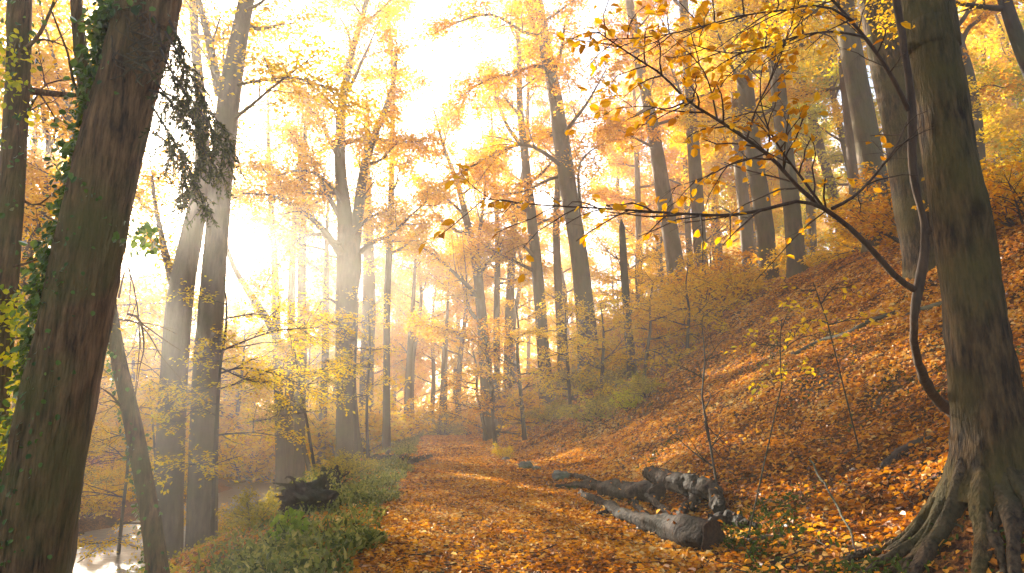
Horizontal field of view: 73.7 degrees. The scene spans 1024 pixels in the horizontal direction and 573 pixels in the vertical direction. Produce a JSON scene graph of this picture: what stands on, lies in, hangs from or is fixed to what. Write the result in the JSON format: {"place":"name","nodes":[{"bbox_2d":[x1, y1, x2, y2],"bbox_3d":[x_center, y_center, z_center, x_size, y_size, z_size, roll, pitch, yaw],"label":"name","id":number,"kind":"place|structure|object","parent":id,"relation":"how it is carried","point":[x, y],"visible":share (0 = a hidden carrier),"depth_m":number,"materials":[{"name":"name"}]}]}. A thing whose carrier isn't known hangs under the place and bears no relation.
{"place":"outdoors","nodes":[
{"label":"outdoors","id":0,"kind":"place"},
{"bbox_2d":[73,476,308,572],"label":"stream","id":1,"kind":"structure","parent":0,"point":[112,562],"depth_m":21.60,"materials":[{"name":"grey liquid"}]},
{"bbox_2d":[179,434,423,572],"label":"verge grass","id":2,"kind":"structure","parent":0,"point":[346,555],"depth_m":9.63,"materials":[{"name":"green plant"}]},
{"bbox_2d":[366,436,646,572],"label":"path","id":3,"kind":"structure","parent":0,"point":[491,549],"depth_m":8.37,"materials":[{"name":"orange plant"}]},
{"bbox_2d":[0,0,1023,411],"label":"sky","id":4,"kind":"structure","parent":0,"point":[443,62],"materials":[{"name":"white"}]},
{"bbox_2d":[78,200,1023,572],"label":"ground","id":5,"kind":"structure","parent":0,"point":[964,540],"depth_m":12.32,"materials":[{"name":"orange plant"}]},
{"bbox_2d":[0,0,140,476],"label":"ivy hung tree","id":6,"kind":"object","parent":5,"relation":"on","point":[18,88],"visible":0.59,"depth_m":9.58,"materials":[{"name":"green plant"}]},
{"bbox_2d":[0,0,167,309],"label":"woodland tree","id":7,"kind":"object","parent":5,"relation":"on","point":[49,143],"visible":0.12,"depth_m":32.98,"materials":[{"name":"yellow plant"}]},
{"bbox_2d":[0,0,198,396],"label":"woodland tree","id":8,"kind":"object","parent":5,"relation":"on","point":[38,160],"visible":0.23,"depth_m":29.61,"materials":[{"name":"yellow plant"}]},
{"bbox_2d":[0,0,247,572],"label":"ivy clad tree","id":9,"kind":"object","parent":5,"relation":"on","point":[73,292],"visible":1,"depth_m":6.97,"materials":[{"name":"green plant"}]},
{"bbox_2d":[76,318,189,565],"bbox_3d":[-11.668,4.835,20.097,4.753,7.993,5.677,1,-11,-6],"label":"understorey sapling","id":10,"kind":"object","parent":5,"relation":"on","point":[120,531],"visible":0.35,"depth_m":20.14,"materials":[{"name":"yellow plant"}]},
{"bbox_2d":[81,0,200,572],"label":"leaning tree","id":11,"kind":"object","parent":5,"relation":"on","point":[154,550],"visible":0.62,"depth_m":9.26,"materials":[{"name":"brown plant"}]},
{"bbox_2d":[82,378,234,524],"bbox_3d":[-11.912,6.240,23.193,4.820,6.122,4.178,5,-12,-25],"label":"understorey sapling","id":12,"kind":"object","parent":5,"relation":"on","point":[131,493],"visible":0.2,"depth_m":22.73,"materials":[{"name":"yellow plant"}]},
{"bbox_2d":[95,243,273,450],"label":"understorey sapling","id":13,"kind":"object","parent":5,"relation":"on","point":[226,406],"visible":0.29,"depth_m":45.18,"materials":[{"name":"yellow plant"}]},
{"bbox_2d":[127,0,285,557],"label":"twin tree","id":14,"kind":"object","parent":5,"relation":"on","point":[183,263],"visible":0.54,"depth_m":20.18,"materials":[{"name":"grey plant"}]},
{"bbox_2d":[138,108,313,481],"bbox_3d":[-15.267,0.504,33.528,9.884,19.237,7.459,-6,-12,27],"label":"hazy tree","id":15,"kind":"object","parent":5,"relation":"on","point":[238,275],"visible":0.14,"depth_m":34.14,"materials":[{"name":"brown plant"}]},
{"bbox_2d":[196,201,270,389],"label":"woodland tree","id":16,"kind":"object","parent":5,"relation":"on","point":[240,260],"visible":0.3,"depth_m":80.47,"materials":[{"name":"plant"}]},
{"bbox_2d":[117,455,365,572],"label":"bank brambles","id":17,"kind":"object","parent":5,"relation":"on","point":[191,557],"visible":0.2,"depth_m":11.21,"materials":[{"name":"green plant"}]},
{"bbox_2d":[129,275,363,541],"bbox_3d":[-6.581,3.057,16.870,4.778,7.144,5.910,10,-14,-41],"label":"understorey sapling","id":18,"kind":"object","parent":5,"relation":"on","point":[250,379],"visible":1,"depth_m":16.94,"materials":[{"name":"yellow plant"}]},
{"bbox_2d":[185,419,307,482],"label":"shrub","id":19,"kind":"object","parent":5,"relation":"on","point":[255,472],"visible":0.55,"depth_m":41.47,"materials":[{"name":"yellow plant"}]},
{"bbox_2d":[214,483,281,531],"bbox_3d":[-4.865,4.172,12.856,1.422,0.867,2.080,-2,-11,8],"label":"shrub","id":20,"kind":"object","parent":5,"relation":"on","point":[252,509],"visible":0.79,"depth_m":12.80,"materials":[{"name":"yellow plant"}]},
{"bbox_2d":[191,323,307,458],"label":"understorey sapling","id":21,"kind":"object","parent":5,"relation":"on","point":[240,391],"visible":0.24,"depth_m":46.56,"materials":[{"name":"yellow plant"}]},
{"bbox_2d":[211,74,331,491],"bbox_3d":[-14.248,-0.630,39.321,8.318,24.904,10.336,1,-11,-6],"label":"hazy tree","id":22,"kind":"object","parent":5,"relation":"on","point":[281,473],"visible":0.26,"depth_m":38.28,"materials":[{"name":"plant"}]},
{"bbox_2d":[157,0,408,550],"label":"twin tree","id":23,"kind":"object","parent":5,"relation":"on","point":[229,83],"visible":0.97,"depth_m":19.85,"materials":[{"name":"grey plant"}]},
{"bbox_2d":[267,507,311,542],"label":"seedling","id":24,"kind":"object","parent":5,"relation":"on","point":[294,525],"visible":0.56,"depth_m":8.85,"materials":[{"name":"green plant"}]},
{"bbox_2d":[232,73,354,482],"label":"hazy tree","id":25,"kind":"object","parent":5,"relation":"on","point":[291,293],"visible":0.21,"depth_m":40.58,"materials":[{"name":"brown wood"}]},
{"bbox_2d":[170,434,422,572],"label":"verge herbs","id":26,"kind":"object","parent":5,"relation":"on","point":[271,559],"visible":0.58,"depth_m":8.30,"materials":[{"name":"green plant"}]},
{"bbox_2d":[242,325,359,469],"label":"understorey sapling","id":27,"kind":"object","parent":5,"relation":"on","point":[302,401],"visible":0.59,"depth_m":21.60,"materials":[{"name":"yellow plant"}]},
{"bbox_2d":[230,71,373,481],"bbox_3d":[-12.850,-0.686,38.256,7.897,23.744,7.392,-9,-14,41],"label":"hazy tree","id":28,"kind":"object","parent":5,"relation":"on","point":[298,470],"visible":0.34,"depth_m":37.51,"materials":[{"name":"yellow plant"}]},
{"bbox_2d":[272,464,349,517],"bbox_3d":[-4.040,4.361,14.323,1.175,1.244,6.022,2,-11,-10],"label":"upturned stump","id":29,"kind":"object","parent":5,"relation":"on","point":[302,491],"visible":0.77,"depth_m":11.82,"materials":[{"name":"wood"}]},
{"bbox_2d":[268,154,385,469],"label":"hazy tree","id":30,"kind":"object","parent":5,"relation":"on","point":[325,249],"visible":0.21,"depth_m":42.62,"materials":[{"name":"yellow plant"}]},
{"bbox_2d":[12,262,657,420],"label":"distant wood","id":31,"kind":"object","parent":5,"relation":"on","point":[533,349],"visible":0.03,"depth_m":120.02,"materials":[{"name":"yellow plant"}]},
{"bbox_2d":[294,211,382,407],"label":"woodland tree","id":32,"kind":"object","parent":5,"relation":"on","point":[333,332],"visible":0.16,"depth_m":72.24,"materials":[{"name":"yellow plant"}]},
{"bbox_2d":[229,0,458,464],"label":"forked beech","id":33,"kind":"object","parent":5,"relation":"on","point":[346,248],"visible":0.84,"depth_m":32.53,"materials":[{"name":"yellow plant"}]},
{"bbox_2d":[304,447,383,479],"bbox_3d":[-4.783,4.978,18.901,1.659,1.012,2.427,-12,-16,47],"label":"shrub","id":34,"kind":"object","parent":5,"relation":"on","point":[352,464],"visible":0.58,"depth_m":18.96,"materials":[{"name":"yellow plant"}]},
{"bbox_2d":[311,285,393,460],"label":"understorey sapling","id":35,"kind":"object","parent":5,"relation":"on","point":[354,400],"visible":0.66,"depth_m":29.43,"materials":[{"name":"yellow plant"}]},
{"bbox_2d":[315,293,401,458],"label":"understorey sapling","id":36,"kind":"object","parent":5,"relation":"on","point":[369,367],"visible":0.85,"depth_m":29.72,"materials":[{"name":"yellow plant"}]},
{"bbox_2d":[309,383,412,466],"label":"shrub","id":37,"kind":"object","parent":5,"relation":"on","point":[371,442],"visible":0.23,"depth_m":41.05,"materials":[{"name":"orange plant"}]},
{"bbox_2d":[305,370,419,469],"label":"shrub","id":38,"kind":"object","parent":5,"relation":"on","point":[375,428],"visible":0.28,"depth_m":41.12,"materials":[{"name":"yellow plant"}]},
{"bbox_2d":[317,69,412,440],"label":"hazy tree","id":39,"kind":"object","parent":5,"relation":"on","point":[368,287],"visible":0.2,"depth_m":46.35,"materials":[{"name":"brown wood"}]},
{"bbox_2d":[329,216,429,375],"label":"woodland tree","id":40,"kind":"object","parent":5,"relation":"on","point":[378,299],"visible":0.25,"depth_m":74.80,"materials":[{"name":"orange plant"}]},
{"bbox_2d":[355,0,439,449],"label":"slim tree","id":41,"kind":"object","parent":5,"relation":"on","point":[386,431],"visible":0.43,"depth_m":37.85,"materials":[{"name":"orange plant"}]},
{"bbox_2d":[374,210,452,433],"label":"hazy tree","id":42,"kind":"object","parent":5,"relation":"on","point":[409,356],"visible":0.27,"depth_m":55.35,"materials":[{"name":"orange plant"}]},
{"bbox_2d":[375,196,469,418],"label":"woodland tree","id":43,"kind":"object","parent":5,"relation":"on","point":[397,289],"visible":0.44,"depth_m":64.08,"materials":[{"name":"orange plant"}]},
{"bbox_2d":[390,235,472,414],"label":"woodland tree","id":44,"kind":"object","parent":5,"relation":"on","point":[433,357],"visible":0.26,"depth_m":75.97,"materials":[{"name":"orange plant"}]},
{"bbox_2d":[411,247,491,434],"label":"hazy tree","id":45,"kind":"object","parent":5,"relation":"on","point":[444,364],"visible":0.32,"depth_m":61.72,"materials":[{"name":"plant"}]},
{"bbox_2d":[398,188,505,434],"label":"woodland tree","id":46,"kind":"object","parent":5,"relation":"on","point":[460,357],"visible":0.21,"depth_m":66.40,"materials":[{"name":"orange plant"}]},
{"bbox_2d":[382,94,537,440],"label":"slender tree","id":47,"kind":"object","parent":5,"relation":"on","point":[466,291],"visible":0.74,"depth_m":43.31,"materials":[{"name":"plant"}]},
{"bbox_2d":[424,339,526,440],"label":"understorey sapling","id":48,"kind":"object","parent":5,"relation":"on","point":[467,396],"visible":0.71,"depth_m":41.28,"materials":[{"name":"orange plant"}]},
{"bbox_2d":[441,316,546,446],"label":"understorey sapling","id":49,"kind":"object","parent":5,"relation":"on","point":[491,413],"visible":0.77,"depth_m":33.43,"materials":[{"name":"orange plant"}]},
{"bbox_2d":[449,89,552,430],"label":"slender tree","id":50,"kind":"object","parent":5,"relation":"on","point":[497,290],"visible":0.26,"depth_m":47.49,"materials":[{"name":"brown wood"}]},
{"bbox_2d":[466,34,551,426],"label":"slender tree","id":51,"kind":"object","parent":5,"relation":"on","point":[510,291],"visible":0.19,"depth_m":51.25,"materials":[{"name":"orange plant"}]},
{"bbox_2d":[463,292,570,439],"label":"understorey sapling","id":52,"kind":"object","parent":5,"relation":"on","point":[520,399],"visible":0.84,"depth_m":32.80,"materials":[{"name":"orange plant"}]},
{"bbox_2d":[405,0,640,390],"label":"tall beech","id":53,"kind":"object","parent":5,"relation":"on","point":[542,35],"visible":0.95,"depth_m":36.69,"materials":[{"name":"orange plant"}]},
{"bbox_2d":[484,177,565,387],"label":"woodland tree","id":54,"kind":"object","parent":5,"relation":"on","point":[502,309],"visible":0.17,"depth_m":71.50,"materials":[{"name":"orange plant"}]},
{"bbox_2d":[459,0,592,407],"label":"tree","id":55,"kind":"object","parent":5,"relation":"on","point":[533,250],"visible":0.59,"depth_m":43.56,"materials":[{"name":"orange plant"}]},
{"bbox_2d":[81,196,1023,572],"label":"fallen leaves","id":56,"kind":"object","parent":5,"relation":"on","point":[471,448],"depth_m":11.80,"materials":[{"name":"orange plant"}]},
{"bbox_2d":[515,116,602,329],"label":"woodland tree","id":57,"kind":"object","parent":5,"relation":"on","point":[562,271],"visible":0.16,"depth_m":72.56,"materials":[{"name":"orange plant"}]},
{"bbox_2d":[509,42,609,386],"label":"tree","id":58,"kind":"object","parent":5,"relation":"on","point":[557,263],"visible":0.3,"depth_m":47.16,"materials":[{"name":"plant"}]},
{"bbox_2d":[516,288,613,416],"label":"understorey sapling","id":59,"kind":"object","parent":5,"relation":"on","point":[568,388],"visible":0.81,"depth_m":29.68,"materials":[{"name":"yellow plant"}]},
{"bbox_2d":[552,388,630,426],"bbox_3d":[3.016,4.398,24.964,3.467,1.446,2.370,1,-11,-6],"label":"shrub","id":60,"kind":"object","parent":5,"relation":"on","point":[594,409],"visible":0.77,"depth_m":24.62,"materials":[{"name":"green plant"}]},
{"bbox_2d":[559,292,637,401],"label":"understorey sapling","id":61,"kind":"object","parent":5,"relation":"on","point":[604,341],"visible":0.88,"depth_m":28.91,"materials":[{"name":"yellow plant"}]},
{"bbox_2d":[555,471,673,514],"bbox_3d":[1.714,3.910,13.526,0.895,0.591,7.715,2,-11,-10],"label":"fallen log","id":62,"kind":"object","parent":5,"relation":"on","point":[645,491],"visible":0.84,"depth_m":11.91,"materials":[{"name":"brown wood"}]},
{"bbox_2d":[609,219,642,380],"bbox_3d":[5.074,0.642,30.506,1.942,7.507,1.050,1,-11,-6],"label":"dead trunk","id":63,"kind":"object","parent":5,"relation":"on","point":[623,267],"visible":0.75,"depth_m":30.39,"materials":[{"name":"brown wood"}]},
{"bbox_2d":[594,241,666,322],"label":"understorey sapling","id":64,"kind":"object","parent":5,"relation":"on","point":[643,277],"visible":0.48,"depth_m":43.47,"materials":[{"name":"plant"}]},
{"bbox_2d":[581,92,680,299],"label":"woodland tree","id":65,"kind":"object","parent":5,"relation":"on","point":[605,250],"visible":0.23,"depth_m":66.34,"materials":[{"name":"yellow plant"}]},
{"bbox_2d":[586,25,688,312],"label":"tree","id":66,"kind":"object","parent":5,"relation":"on","point":[618,160],"visible":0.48,"depth_m":54.77,"materials":[{"name":"orange plant"}]},
{"bbox_2d":[598,259,700,380],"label":"understorey sapling","id":67,"kind":"object","parent":5,"relation":"on","point":[649,338],"visible":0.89,"depth_m":26.88,"materials":[{"name":"orange plant"}]},
{"bbox_2d":[595,57,707,301],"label":"woodland tree","id":68,"kind":"object","parent":5,"relation":"on","point":[626,225],"visible":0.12,"depth_m":58.98,"materials":[{"name":"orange plant"}]},
{"bbox_2d":[583,0,729,282],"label":"tree","id":69,"kind":"object","parent":5,"relation":"on","point":[672,246],"visible":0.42,"depth_m":41.87,"materials":[{"name":"orange plant"}]},
{"bbox_2d":[578,488,758,551],"bbox_3d":[1.965,3.479,10.757,1.349,0.499,5.965,3,-11,-14],"label":"fallen log","id":70,"kind":"object","parent":5,"relation":"on","point":[681,527],"visible":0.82,"depth_m":8.63,"materials":[{"name":"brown wood"}]},
{"bbox_2d":[630,310,706,353],"bbox_3d":[6.892,2.046,29.445,3.757,2.305,3.608,4,-11,-21],"label":"shrub","id":71,"kind":"object","parent":5,"relation":"on","point":[655,343],"visible":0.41,"depth_m":29.15,"materials":[{"name":"orange plant"}]},
{"bbox_2d":[418,0,949,417],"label":"curved sapling","id":72,"kind":"object","parent":5,"relation":"on","point":[938,400],"visible":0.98,"depth_m":5.00,"materials":[{"name":"yellow plant"}]},
{"bbox_2d":[638,244,729,353],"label":"understorey sapling","id":73,"kind":"object","parent":5,"relation":"on","point":[684,291],"visible":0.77,"depth_m":27.01,"materials":[{"name":"orange plant"}]},
{"bbox_2d":[642,464,726,513],"bbox_3d":[2.756,3.179,10.876,0.530,0.511,3.874,1,-11,-3],"label":"fallen log","id":74,"kind":"object","parent":5,"relation":"on","point":[694,487],"visible":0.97,"depth_m":10.40,"materials":[{"name":"grey wood"}]},
{"bbox_2d":[634,0,736,296],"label":"tree","id":75,"kind":"object","parent":5,"relation":"on","point":[694,168],"visible":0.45,"depth_m":39.73,"materials":[{"name":"orange plant"}]},
{"bbox_2d":[625,45,754,287],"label":"woodland tree","id":76,"kind":"object","parent":5,"relation":"on","point":[687,209],"visible":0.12,"depth_m":52.16,"materials":[{"name":"orange plant"}]},
{"bbox_2d":[648,302,758,482],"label":"understorey sapling","id":77,"kind":"object","parent":5,"relation":"on","point":[707,428],"visible":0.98,"depth_m":10.31,"materials":[{"name":"brown plant"}]},
{"bbox_2d":[645,269,774,332],"bbox_3d":[8.403,0.728,30.725,5.972,3.236,5.840,2,-11,-12],"label":"shrub","id":78,"kind":"object","parent":5,"relation":"on","point":[726,303],"visible":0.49,"depth_m":29.49,"materials":[{"name":"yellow plant"}]},
{"bbox_2d":[659,243,762,310],"bbox_3d":[10.136,-0.190,34.630,5.411,3.457,5.635,-6,-12,28],"label":"shrub","id":79,"kind":"object","parent":5,"relation":"on","point":[727,257],"visible":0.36,"depth_m":32.89,"materials":[{"name":"orange plant"}]},
{"bbox_2d":[653,52,782,270],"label":"woodland tree","id":80,"kind":"object","parent":5,"relation":"on","point":[715,220],"visible":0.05,"depth_m":56.47,"materials":[{"name":"yellow plant"}]},
{"bbox_2d":[678,9,784,247],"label":"woodland tree","id":81,"kind":"object","parent":5,"relation":"on","point":[714,161],"visible":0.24,"depth_m":46.53,"materials":[{"name":"yellow plant"}]},
{"bbox_2d":[669,0,803,275],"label":"tree","id":82,"kind":"object","parent":5,"relation":"on","point":[746,232],"visible":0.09,"depth_m":41.66,"materials":[{"name":"orange plant"}]},
{"bbox_2d":[666,0,834,280],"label":"tree","id":83,"kind":"object","parent":5,"relation":"on","point":[764,227],"visible":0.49,"depth_m":34.59,"materials":[{"name":"yellow plant"}]},
{"bbox_2d":[523,324,1023,572],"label":"slope moss","id":84,"kind":"object","parent":5,"relation":"on","point":[753,549],"visible":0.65,"depth_m":7.74,"materials":[{"name":"green plant"}]},
{"bbox_2d":[723,299,849,542],"bbox_3d":[3.249,1.654,7.968,1.449,3.024,0.765,0,-11,2],"label":"understorey sapling","id":85,"kind":"object","parent":5,"relation":"on","point":[780,369],"visible":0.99,"depth_m":8.08,"materials":[{"name":"yellow plant"}]},
{"bbox_2d":[711,0,865,278],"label":"tree","id":86,"kind":"object","parent":5,"relation":"on","point":[793,225],"visible":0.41,"depth_m":31.35,"materials":[{"name":"orange plant"}]},
{"bbox_2d":[756,0,838,262],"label":"tree","id":87,"kind":"object","parent":5,"relation":"on","point":[810,211],"visible":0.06,"depth_m":53.77,"materials":[{"name":"yellow plant"}]},
{"bbox_2d":[721,0,892,252],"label":"tree","id":88,"kind":"object","parent":5,"relation":"on","point":[861,107],"visible":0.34,"depth_m":25.55,"materials":[{"name":"brown plant"}]},
{"bbox_2d":[764,0,879,251],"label":"tree","id":89,"kind":"object","parent":5,"relation":"on","point":[852,166],"visible":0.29,"depth_m":38.98,"materials":[{"name":"brown plant"}]},
{"bbox_2d":[757,0,887,200],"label":"woodland tree","id":90,"kind":"object","parent":5,"relation":"on","point":[833,95],"visible":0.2,"depth_m":45.90,"materials":[{"name":"yellow plant"}]},
{"bbox_2d":[765,5,888,250],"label":"tree","id":91,"kind":"object","parent":5,"relation":"on","point":[820,145],"visible":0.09,"depth_m":49.31,"materials":[{"name":"yellow plant"}]},
{"bbox_2d":[778,277,898,452],"bbox_3d":[4.429,1.278,9.322,1.684,2.966,0.878,1,-11,-6],"label":"understorey sapling","id":92,"kind":"object","parent":5,"relation":"on","point":[815,304],"visible":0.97,"depth_m":9.45,"materials":[{"name":"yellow plant"}]},
{"bbox_2d":[751,0,935,279],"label":"tree","id":93,"kind":"object","parent":5,"relation":"on","point":[893,115],"visible":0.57,"depth_m":16.82,"materials":[{"name":"brown plant"}]},
{"bbox_2d":[796,183,897,265],"bbox_3d":[13.333,-2.216,25.152,5.163,2.861,5.280,-1,-11,7],"label":"shrub","id":94,"kind":"object","parent":5,"relation":"on","point":[842,235],"visible":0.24,"depth_m":25.18,"materials":[{"name":"orange plant"}]},
{"bbox_2d":[835,161,899,251],"bbox_3d":[12.248,-2.403,21.268,4.508,2.766,4.329,10,-15,-42],"label":"shrub","id":95,"kind":"object","parent":5,"relation":"on","point":[870,223],"visible":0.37,"depth_m":21.34,"materials":[{"name":"orange plant"}]},
{"bbox_2d":[821,0,1023,572],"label":"tree trunk","id":96,"kind":"object","parent":5,"relation":"on","point":[986,404],"visible":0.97,"depth_m":6.09,"materials":[{"name":"brown plant"}]},
{"bbox_2d":[845,0,1023,77],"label":"hillside tree","id":97,"kind":"object","parent":5,"relation":"on","point":[1012,23],"visible":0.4,"depth_m":15.34,"materials":[{"name":"yellow plant"}]},
{"bbox_2d":[868,0,1023,178],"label":"woodland tree","id":98,"kind":"object","parent":5,"relation":"on","point":[1014,120],"visible":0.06,"depth_m":44.32,"materials":[{"name":"orange plant"}]},
{"bbox_2d":[911,157,1023,226],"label":"shrub","id":99,"kind":"object","parent":5,"relation":"on","point":[1002,214],"visible":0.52,"depth_m":14.54,"materials":[{"name":"orange plant"}]},
{"bbox_2d":[955,0,1023,193],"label":"hillside tree","id":100,"kind":"object","parent":5,"relation":"on","point":[969,70],"visible":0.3,"depth_m":28.95,"materials":[{"name":"orange plant"}]},
{"bbox_2d":[959,0,1023,168],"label":"woodland tree","id":101,"kind":"object","parent":5,"relation":"on","point":[991,52],"visible":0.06,"depth_m":55.35,"materials":[{"name":"plant"}]},
{"bbox_2d":[967,73,1023,187],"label":"understorey sapling","id":102,"kind":"object","parent":5,"relation":"on","point":[990,134],"visible":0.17,"depth_m":27.63,"materials":[{"name":"yellow plant"}]},
{"bbox_2d":[968,0,1023,177],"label":"woodland tree","id":103,"kind":"object","parent":5,"relation":"on","point":[993,32],"visible":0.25,"depth_m":52.67,"materials":[{"name":"yellow plant"}]},
{"bbox_2d":[973,0,1023,160],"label":"woodland tree","id":104,"kind":"object","parent":5,"relation":"on","point":[1019,73],"visible":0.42,"depth_m":43.08,"materials":[{"name":"yellow plant"}]},
{"bbox_2d":[980,127,1023,208],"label":"shrub","id":105,"kind":"object","parent":5,"relation":"on","point":[1021,158],"visible":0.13,"depth_m":16.45,"materials":[{"name":"orange plant"}]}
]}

